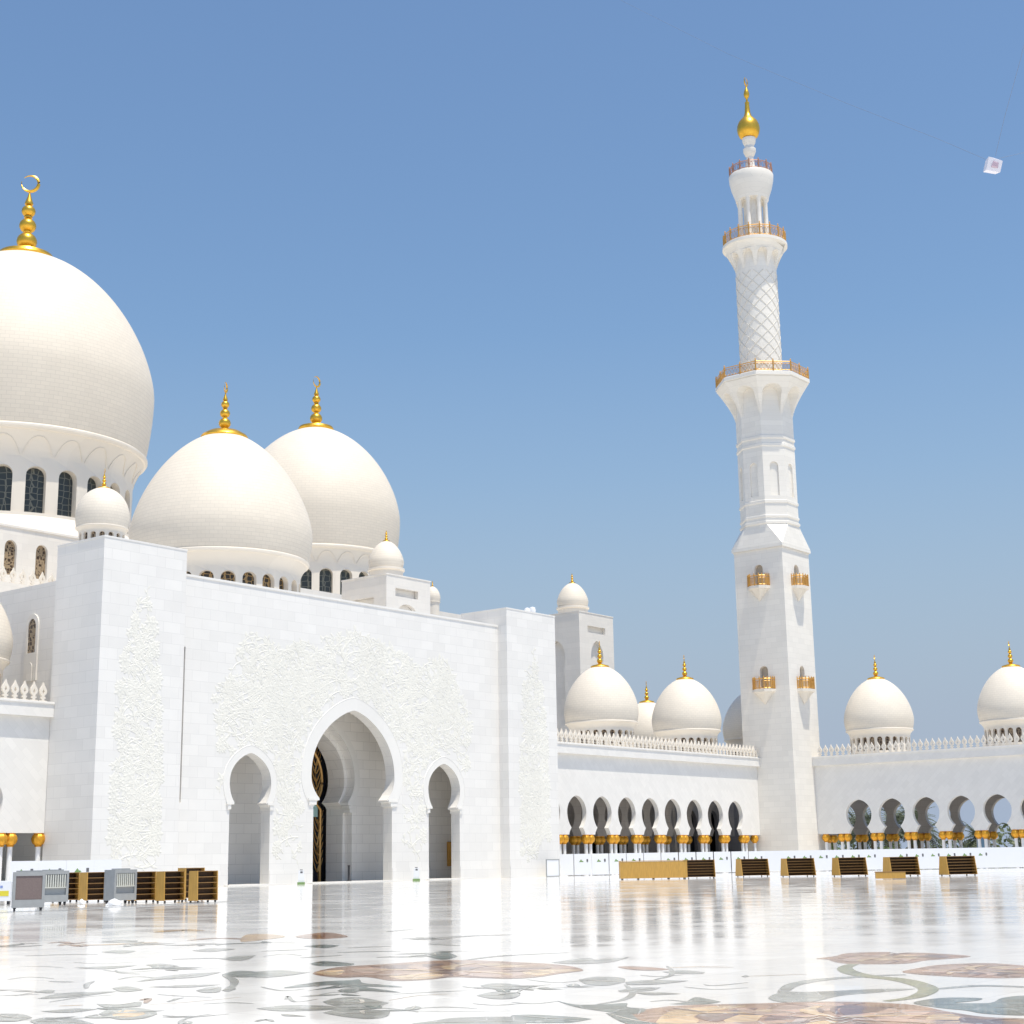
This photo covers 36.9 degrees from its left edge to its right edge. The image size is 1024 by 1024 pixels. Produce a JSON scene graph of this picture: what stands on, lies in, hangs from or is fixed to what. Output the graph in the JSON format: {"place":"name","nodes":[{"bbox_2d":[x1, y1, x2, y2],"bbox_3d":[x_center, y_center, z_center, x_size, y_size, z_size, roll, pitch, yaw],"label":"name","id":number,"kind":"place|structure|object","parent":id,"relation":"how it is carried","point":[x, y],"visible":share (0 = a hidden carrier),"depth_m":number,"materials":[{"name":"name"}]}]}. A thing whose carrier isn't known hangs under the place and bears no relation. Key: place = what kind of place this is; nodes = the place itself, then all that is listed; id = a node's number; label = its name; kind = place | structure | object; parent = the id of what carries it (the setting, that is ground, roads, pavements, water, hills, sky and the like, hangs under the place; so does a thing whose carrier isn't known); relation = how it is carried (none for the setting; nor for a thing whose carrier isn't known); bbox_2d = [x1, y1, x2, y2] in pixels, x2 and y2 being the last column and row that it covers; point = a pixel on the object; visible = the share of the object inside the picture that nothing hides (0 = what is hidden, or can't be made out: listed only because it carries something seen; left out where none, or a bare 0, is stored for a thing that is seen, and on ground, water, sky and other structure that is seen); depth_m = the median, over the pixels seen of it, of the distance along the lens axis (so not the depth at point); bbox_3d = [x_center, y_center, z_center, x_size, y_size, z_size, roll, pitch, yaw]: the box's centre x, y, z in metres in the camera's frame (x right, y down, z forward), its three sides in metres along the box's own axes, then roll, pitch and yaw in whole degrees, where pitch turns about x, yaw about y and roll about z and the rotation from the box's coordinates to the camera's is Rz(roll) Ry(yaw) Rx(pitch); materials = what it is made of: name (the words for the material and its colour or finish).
{"place":"outdoors","nodes":[
{"label":"outdoors","id":0,"kind":"place"},
{"bbox_2d":[0,867,1023,1023],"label":"courtyard floor","id":1,"kind":"structure","parent":0,"point":[929,946],"depth_m":26.50,"materials":[{"name":"stone"}]},
{"bbox_2d":[0,881,12,904],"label":"white cabinet","id":2,"kind":"object","parent":1,"relation":"on","point":[5,890],"visible":1,"depth_m":66.43,"materials":[{"name":"white paint"}]},
{"bbox_2d":[9,861,38,881],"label":"hoarding panel","id":3,"kind":"object","parent":1,"relation":"on","point":[15,866],"visible":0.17,"depth_m":93.32,"materials":[{"name":"white paint"}]},
{"bbox_2d":[0,679,54,880],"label":"arcade","id":4,"kind":"object","parent":1,"relation":"on","point":[24,732],"visible":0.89,"depth_m":101.80,"materials":[{"name":"stone"}]},
{"bbox_2d":[0,603,12,696],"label":"arcade dome","id":5,"kind":"structure","parent":4,"relation":"on","point":[6,642],"depth_m":104.58,"materials":[{"name":"stone"}]},
{"bbox_2d":[11,870,45,911],"bbox_3d":[-17.656,13.835,56.005,1.120,1.450,0.750,3,-13,-19],"label":"air cooler","id":6,"kind":"object","parent":1,"relation":"on","point":[28,889],"visible":1,"depth_m":55.69,"materials":[{"name":"grey plastic"}]},
{"bbox_2d":[38,860,66,870],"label":"hoarding panel","id":7,"kind":"object","parent":1,"relation":"on","point":[52,865],"visible":0.14,"depth_m":93.91,"materials":[{"name":"white paint"}]},
{"bbox_2d":[43,869,68,904],"bbox_3d":[-19.229,15.703,64.162,1.120,1.450,0.750,8,-16,-35],"label":"air cooler","id":8,"kind":"object","parent":1,"relation":"on","point":[56,885],"visible":0.65,"depth_m":63.96,"materials":[{"name":"grey plastic"}]},
{"bbox_2d":[58,872,79,902],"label":"shoe rack","id":9,"kind":"object","parent":1,"relation":"on","point":[73,889],"visible":0.5,"depth_m":69.45,"materials":[{"name":"beige wood"}]},
{"bbox_2d":[66,860,93,871],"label":"hoarding panel","id":10,"kind":"object","parent":1,"relation":"on","point":[79,865],"visible":0.31,"depth_m":94.44,"materials":[{"name":"white paint"}]},
{"bbox_2d":[78,872,104,901],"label":"shoe rack","id":11,"kind":"object","parent":1,"relation":"on","point":[91,885],"visible":0.73,"depth_m":68.38,"materials":[{"name":"brown wood"}]},
{"bbox_2d":[94,860,120,871],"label":"hoarding panel","id":12,"kind":"object","parent":1,"relation":"on","point":[101,865],"visible":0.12,"depth_m":94.95,"materials":[{"name":"white paint"}]},
{"bbox_2d":[106,899,121,904],"bbox_3d":[-16.104,15.783,62.099,0.483,0.263,0.651,-3,-13,10],"label":"cloth bundle","id":13,"kind":"object","parent":1,"relation":"on","point":[114,902],"visible":1,"depth_m":61.90,"materials":[{"name":"white"}]},
{"bbox_2d":[103,868,136,903],"bbox_3d":[-16.629,15.879,65.126,0.750,1.450,1.120,-12,-17,40],"label":"air cooler","id":14,"kind":"object","parent":1,"relation":"on","point":[120,883],"visible":0.88,"depth_m":64.85,"materials":[{"name":"grey plastic"}]},
{"bbox_2d":[0,899,245,912],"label":"floor cable","id":15,"kind":"object","parent":1,"relation":"on","point":[119,906],"visible":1,"depth_m":59.40,"materials":[{"name":"grey plastic"}]},
{"bbox_2d":[127,871,155,902],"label":"shoe rack","id":16,"kind":"object","parent":1,"relation":"on","point":[146,886],"visible":0.68,"depth_m":66.66,"materials":[{"name":"brown wood"}]},
{"bbox_2d":[155,871,184,902],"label":"shoe rack","id":17,"kind":"object","parent":1,"relation":"on","point":[170,885],"visible":0.98,"depth_m":65.59,"materials":[{"name":"brown wood"}]},
{"bbox_2d":[178,868,204,899],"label":"shoe rack","id":18,"kind":"object","parent":1,"relation":"on","point":[186,870],"visible":0.34,"depth_m":69.21,"materials":[{"name":"beige wood"}]},
{"bbox_2d":[188,871,217,902],"bbox_3d":[-13.039,15.822,64.789,0.620,1.300,1.080,-12,-17,40],"label":"shoe rack","id":19,"kind":"object","parent":1,"relation":"on","point":[203,885],"visible":0.98,"depth_m":64.71,"materials":[{"name":"brown wood"}]},
{"bbox_2d":[0,523,460,618],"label":"prayer hall","id":20,"kind":"structure","parent":1,"relation":"on","point":[28,557],"depth_m":138.04,"materials":[{"name":"stone"}]},
{"bbox_2d":[4,540,14,574],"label":"window","id":21,"kind":"structure","parent":20,"relation":"in","point":[9,553],"depth_m":136.92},
{"bbox_2d":[35,546,45,578],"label":"window","id":22,"kind":"structure","parent":20,"relation":"in","point":[40,551],"depth_m":139.35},
{"bbox_2d":[0,175,153,538],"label":"dome","id":23,"kind":"structure","parent":20,"relation":"on","point":[76,402],"depth_m":149.02,"materials":[{"name":"stone"}]},
{"bbox_2d":[265,376,399,594],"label":"flanking dome","id":24,"kind":"structure","parent":20,"relation":"on","point":[340,481],"depth_m":181.58,"materials":[{"name":"stone"}]},
{"bbox_2d":[341,531,430,613],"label":"roof pavilion","id":25,"kind":"structure","parent":20,"relation":"on","point":[386,583],"depth_m":148.53,"materials":[{"name":"stone"}]},
{"bbox_2d":[430,581,439,614],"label":"cupola","id":26,"kind":"object","parent":20,"relation":"on","point":[434,601],"visible":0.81,"depth_m":161.78,"materials":[{"name":"stone"}]},
{"bbox_2d":[0,535,560,886],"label":"entrance portal","id":27,"kind":"object","parent":1,"relation":"on","point":[232,733],"visible":0.99,"depth_m":114.92,"materials":[{"name":"stone"}]},
{"bbox_2d":[23,614,38,681],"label":"window","id":28,"kind":"structure","parent":27,"relation":"in","point":[32,625],"depth_m":109.14,"materials":[{"name":"stone"}]},
{"bbox_2d":[75,470,129,540],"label":"cupola","id":29,"kind":"object","parent":27,"relation":"on","point":[103,509],"visible":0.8,"depth_m":114.56,"materials":[{"name":"stone"}]},
{"bbox_2d":[129,382,312,591],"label":"entrance dome","id":30,"kind":"structure","parent":27,"relation":"on","point":[224,502],"depth_m":128.77,"materials":[{"name":"stone"}]},
{"bbox_2d":[311,747,325,881],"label":"door","id":31,"kind":"structure","parent":27,"relation":"in","point":[318,775],"depth_m":126.63,"materials":[{"name":"gold glass"}]},
{"bbox_2d":[447,842,450,865],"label":"wall box","id":32,"kind":"object","parent":27,"relation":"attached to","point":[448,853],"visible":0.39,"depth_m":132.90,"materials":[{"name":"beige wood"}]},
{"bbox_2d":[297,870,304,884],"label":"floor sign","id":33,"kind":"object","parent":1,"relation":"on","point":[300,877],"visible":1,"depth_m":111.94,"materials":[{"name":"white paint"}]},
{"bbox_2d":[413,867,419,880],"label":"floor sign","id":34,"kind":"object","parent":1,"relation":"on","point":[416,874],"visible":1,"depth_m":121.36,"materials":[{"name":"white paint"}]},
{"bbox_2d":[546,859,559,876],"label":"framed board","id":35,"kind":"object","parent":1,"relation":"on","point":[552,868],"visible":1,"depth_m":133.90,"materials":[{"name":"white paint"}]},
{"bbox_2d":[560,854,573,875],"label":"hoarding panel","id":36,"kind":"object","parent":1,"relation":"on","point":[567,864],"visible":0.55,"depth_m":138.28,"materials":[{"name":"white paint"}]},
{"bbox_2d":[574,854,590,875],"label":"hoarding panel","id":37,"kind":"object","parent":1,"relation":"on","point":[582,864],"visible":1,"depth_m":138.65,"materials":[{"name":"white paint"}]},
{"bbox_2d":[591,853,608,874],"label":"hoarding panel","id":38,"kind":"object","parent":1,"relation":"on","point":[600,864],"visible":0.94,"depth_m":139.07,"materials":[{"name":"white paint"}]},
{"bbox_2d":[609,853,625,874],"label":"hoarding panel","id":39,"kind":"object","parent":1,"relation":"on","point":[614,858],"visible":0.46,"depth_m":139.47,"materials":[{"name":"white paint"}]},
{"bbox_2d":[626,853,642,861],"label":"hoarding panel","id":40,"kind":"object","parent":1,"relation":"on","point":[634,857],"visible":0.53,"depth_m":140.03,"materials":[{"name":"white paint"}]},
{"bbox_2d":[644,853,660,860],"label":"hoarding panel","id":41,"kind":"object","parent":1,"relation":"on","point":[651,856],"visible":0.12,"depth_m":140.46,"materials":[{"name":"white paint"}]},
{"bbox_2d":[618,860,687,879],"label":"long rack","id":42,"kind":"object","parent":1,"relation":"on","point":[654,869],"visible":0.96,"depth_m":109.72,"materials":[{"name":"beige wood"}]},
{"bbox_2d":[557,728,759,873],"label":"arcade","id":43,"kind":"object","parent":1,"relation":"on","point":[625,799],"visible":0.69,"depth_m":161.29,"materials":[{"name":"stone"}]},
{"bbox_2d":[549,575,613,741],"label":"roof pavilion","id":44,"kind":"structure","parent":43,"relation":"on","point":[581,631],"depth_m":184.52,"materials":[{"name":"stone"}]},
{"bbox_2d":[564,641,638,746],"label":"arcade dome","id":45,"kind":"structure","parent":43,"relation":"on","point":[601,697],"depth_m":159.20,"materials":[{"name":"stone"}]},
{"bbox_2d":[634,683,656,748],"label":"arcade dome","id":46,"kind":"structure","parent":43,"relation":"on","point":[643,727],"depth_m":197.53,"materials":[{"name":"stone"}]},
{"bbox_2d":[652,656,721,753],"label":"arcade dome","id":47,"kind":"structure","parent":43,"relation":"on","point":[686,708],"depth_m":171.79,"materials":[{"name":"stone"}]},
{"bbox_2d":[723,695,742,755],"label":"arcade dome","id":48,"kind":"structure","parent":43,"relation":"on","point":[732,729],"depth_m":186.42,"materials":[{"name":"stone"}]},
{"bbox_2d":[661,852,677,859],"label":"hoarding panel","id":49,"kind":"object","parent":1,"relation":"on","point":[670,856],"visible":0.22,"depth_m":140.87,"materials":[{"name":"white paint"}]},
{"bbox_2d":[679,852,695,859],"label":"hoarding panel","id":50,"kind":"object","parent":1,"relation":"on","point":[687,855],"visible":0.23,"depth_m":141.20,"materials":[{"name":"white paint"}]},
{"bbox_2d":[685,860,715,878],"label":"shoe rack","id":51,"kind":"object","parent":1,"relation":"on","point":[700,868],"visible":0.84,"depth_m":110.85,"materials":[{"name":"beige wood"}]},
{"bbox_2d":[696,852,712,859],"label":"hoarding panel","id":52,"kind":"object","parent":1,"relation":"on","point":[704,855],"visible":0.37,"depth_m":141.54,"materials":[{"name":"white paint"}]},
{"bbox_2d":[714,852,730,872],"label":"hoarding panel","id":53,"kind":"object","parent":1,"relation":"on","point":[722,861],"visible":0.89,"depth_m":141.77,"materials":[{"name":"white paint"}]},
{"bbox_2d":[731,851,747,872],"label":"hoarding panel","id":54,"kind":"object","parent":1,"relation":"on","point":[735,855],"visible":0.45,"depth_m":142.17,"materials":[{"name":"white paint"}]},
{"bbox_2d":[735,859,769,876],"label":"shoe rack","id":55,"kind":"object","parent":1,"relation":"on","point":[748,867],"visible":0.94,"depth_m":114.14,"materials":[{"name":"beige wood"}]},
{"bbox_2d":[748,851,764,858],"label":"hoarding panel","id":56,"kind":"object","parent":1,"relation":"on","point":[756,854],"visible":0.31,"depth_m":142.58,"materials":[{"name":"white paint"}]},
{"bbox_2d":[715,77,824,855],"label":"minaret","id":57,"kind":"object","parent":1,"relation":"on","point":[760,393],"visible":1,"depth_m":180.37,"materials":[{"name":"stone"}]},
{"bbox_2d":[756,565,801,686],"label":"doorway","id":58,"kind":"structure","parent":57,"relation":"in","point":[759,569],"depth_m":179.45,"materials":[{"name":"beige"}]},
{"bbox_2d":[765,851,781,871],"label":"hoarding panel","id":59,"kind":"object","parent":1,"relation":"on","point":[774,858],"visible":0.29,"depth_m":142.73,"materials":[{"name":"white paint"}]},
{"bbox_2d":[781,851,797,858],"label":"hoarding panel","id":60,"kind":"object","parent":1,"relation":"on","point":[789,854],"visible":0.22,"depth_m":142.96,"materials":[{"name":"white paint"}]},
{"bbox_2d":[780,858,815,876],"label":"shoe rack","id":61,"kind":"object","parent":1,"relation":"on","point":[796,866],"visible":0.94,"depth_m":110.53,"materials":[{"name":"brown wood"}]},
{"bbox_2d":[797,850,813,857],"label":"hoarding panel","id":62,"kind":"object","parent":1,"relation":"on","point":[805,853],"visible":0.24,"depth_m":143.11,"materials":[{"name":"white paint"}]},
{"bbox_2d":[813,850,830,870],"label":"hoarding panel","id":63,"kind":"object","parent":1,"relation":"on","point":[822,860],"visible":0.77,"depth_m":143.12,"materials":[{"name":"white paint"}]},
{"bbox_2d":[830,850,846,870],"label":"hoarding panel","id":64,"kind":"object","parent":1,"relation":"on","point":[838,854],"visible":0.58,"depth_m":143.38,"materials":[{"name":"white paint"}]},
{"bbox_2d":[832,857,867,876],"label":"shoe rack","id":65,"kind":"object","parent":1,"relation":"on","point":[850,866],"visible":0.97,"depth_m":108.84,"materials":[{"name":"brown wood"}]},
{"bbox_2d":[846,849,861,857],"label":"hoarding panel","id":66,"kind":"object","parent":1,"relation":"on","point":[853,853],"visible":0.22,"depth_m":143.53,"materials":[{"name":"white paint"}]},
{"bbox_2d":[862,849,878,869],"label":"hoarding panel","id":67,"kind":"object","parent":1,"relation":"on","point":[871,855],"visible":0.72,"depth_m":143.58,"materials":[{"name":"white paint"}]},
{"bbox_2d":[878,849,893,869],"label":"hoarding panel","id":68,"kind":"object","parent":1,"relation":"on","point":[882,853],"visible":0.41,"depth_m":143.78,"materials":[{"name":"white paint"}]},
{"bbox_2d":[875,871,905,878],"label":"bench","id":69,"kind":"object","parent":1,"relation":"on","point":[888,875],"visible":1,"depth_m":94.56,"materials":[{"name":"brown wood"}]},
{"bbox_2d":[883,857,920,875],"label":"shoe rack","id":70,"kind":"object","parent":1,"relation":"on","point":[909,866],"visible":0.77,"depth_m":105.31,"materials":[{"name":"brown wood"}]},
{"bbox_2d":[894,849,910,856],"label":"hoarding panel","id":71,"kind":"object","parent":1,"relation":"on","point":[901,852],"visible":0.46,"depth_m":143.97,"materials":[{"name":"white paint"}]},
{"bbox_2d":[812,732,1023,849],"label":"arcade","id":72,"kind":"object","parent":1,"relation":"on","point":[984,779],"visible":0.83,"depth_m":169.11,"materials":[{"name":"stone"}]},
{"bbox_2d":[844,656,913,753],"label":"arcade dome","id":73,"kind":"structure","parent":72,"relation":"on","point":[878,709],"depth_m":174.61,"materials":[{"name":"stone"}]},
{"bbox_2d":[977,641,1023,746],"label":"arcade dome","id":74,"kind":"structure","parent":72,"relation":"on","point":[1000,708],"depth_m":165.16,"materials":[{"name":"stone"}]},
{"bbox_2d":[910,848,927,868],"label":"hoarding panel","id":75,"kind":"object","parent":1,"relation":"on","point":[920,854],"visible":0.77,"depth_m":144.08,"materials":[{"name":"white paint"}]},
{"bbox_2d":[926,848,941,868],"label":"hoarding panel","id":76,"kind":"object","parent":1,"relation":"on","point":[933,854],"visible":0.72,"depth_m":144.21,"materials":[{"name":"white paint"}]},
{"bbox_2d":[942,848,957,855],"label":"hoarding panel","id":77,"kind":"object","parent":1,"relation":"on","point":[949,851],"visible":0.37,"depth_m":144.50,"materials":[{"name":"white paint"}]},
{"bbox_2d":[939,856,977,875],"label":"shoe rack","id":78,"kind":"object","parent":1,"relation":"on","point":[952,865],"visible":0.95,"depth_m":103.49,"materials":[{"name":"brown wood"}]},
{"bbox_2d":[958,848,973,855],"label":"hoarding panel","id":79,"kind":"object","parent":1,"relation":"on","point":[965,851],"visible":0.46,"depth_m":144.68,"materials":[{"name":"white paint"}]},
{"bbox_2d":[974,847,990,867],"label":"hoarding panel","id":80,"kind":"object","parent":1,"relation":"on","point":[982,857],"visible":0.78,"depth_m":144.73,"materials":[{"name":"white paint"}]},
{"bbox_2d":[989,847,1005,867],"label":"hoarding panel","id":81,"kind":"object","parent":1,"relation":"on","point":[997,857],"visible":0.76,"depth_m":144.91,"materials":[{"name":"white paint"}]},
{"bbox_2d":[1005,847,1021,867],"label":"hoarding panel","id":82,"kind":"object","parent":1,"relation":"on","point":[1013,856],"visible":0.88,"depth_m":145.08,"materials":[{"name":"white paint"}]},
{"bbox_2d":[1020,847,1023,867],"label":"hoarding panel","id":83,"kind":"object","parent":1,"relation":"on","point":[1022,853],"visible":1,"depth_m":145.21,"materials":[{"name":"white paint"}]},
{"bbox_2d":[0,0,1023,849],"label":"sky","id":84,"kind":"structure","parent":0,"point":[490,233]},
{"bbox_2d":[621,0,983,158],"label":"cable","id":85,"kind":"object","parent":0,"point":[791,80],"visible":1,"depth_m":88.08,"materials":[{"name":"blue plastic"}]},
{"bbox_2d":[983,157,1002,173],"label":"aerial camera","id":86,"kind":"object","parent":85,"relation":"hanging from","point":[992,165],"visible":1,"depth_m":69.70,"materials":[{"name":"white"}]},
{"bbox_2d":[995,46,1023,155],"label":"cable","id":87,"kind":"object","parent":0,"point":[1009,99],"visible":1,"depth_m":66.71,"materials":[{"name":"blue plastic"}]},
{"label":"ground","id":88,"kind":"structure","parent":0,"visible":0},
{"bbox_2d":[846,807,869,848],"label":"palm tree","id":89,"kind":"object","parent":88,"relation":"on","point":[851,814],"visible":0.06,"depth_m":207.83,"materials":[{"name":"green plant"}]},
{"bbox_2d":[844,815,878,849],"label":"palm tree","id":90,"kind":"object","parent":88,"relation":"on","point":[862,842],"visible":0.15,"depth_m":204.05,"materials":[{"name":"green plant"}]},
{"bbox_2d":[848,808,882,848],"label":"palm tree","id":91,"kind":"object","parent":88,"relation":"on","point":[868,818],"visible":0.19,"depth_m":201.60,"materials":[{"name":"green plant"}]},
{"bbox_2d":[867,812,904,848],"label":"palm tree","id":92,"kind":"object","parent":88,"relation":"on","point":[887,842],"visible":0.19,"depth_m":196.76,"materials":[{"name":"green plant"}]},
{"bbox_2d":[881,807,904,848],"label":"palm tree","id":93,"kind":"object","parent":88,"relation":"on","point":[901,830],"visible":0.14,"depth_m":201.97,"materials":[{"name":"green plant"}]},
{"bbox_2d":[896,805,932,848],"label":"palm tree","id":94,"kind":"object","parent":88,"relation":"on","point":[902,820],"visible":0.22,"depth_m":197.22,"materials":[{"name":"green plant"}]},
{"bbox_2d":[899,806,935,848],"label":"palm tree","id":95,"kind":"object","parent":88,"relation":"on","point":[929,814],"visible":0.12,"depth_m":203.73,"materials":[{"name":"green plant"}]},
{"bbox_2d":[903,814,946,848],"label":"palm tree","id":96,"kind":"object","parent":88,"relation":"on","point":[933,844],"visible":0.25,"depth_m":194.69,"materials":[{"name":"green plant"}]},
{"bbox_2d":[833,823,1019,849],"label":"tree belt","id":97,"kind":"object","parent":88,"relation":"on","point":[998,841],"visible":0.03,"depth_m":248.47,"materials":[{"name":"green plant"}]},
{"bbox_2d":[957,821,1000,847],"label":"palm tree","id":98,"kind":"object","parent":88,"relation":"on","point":[973,842],"visible":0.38,"depth_m":204.74,"materials":[{"name":"green plant"}]},
{"bbox_2d":[1004,827,1020,846],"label":"palm tree","id":99,"kind":"object","parent":88,"relation":"on","point":[1019,839],"visible":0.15,"depth_m":199.02,"materials":[{"name":"green plant"}]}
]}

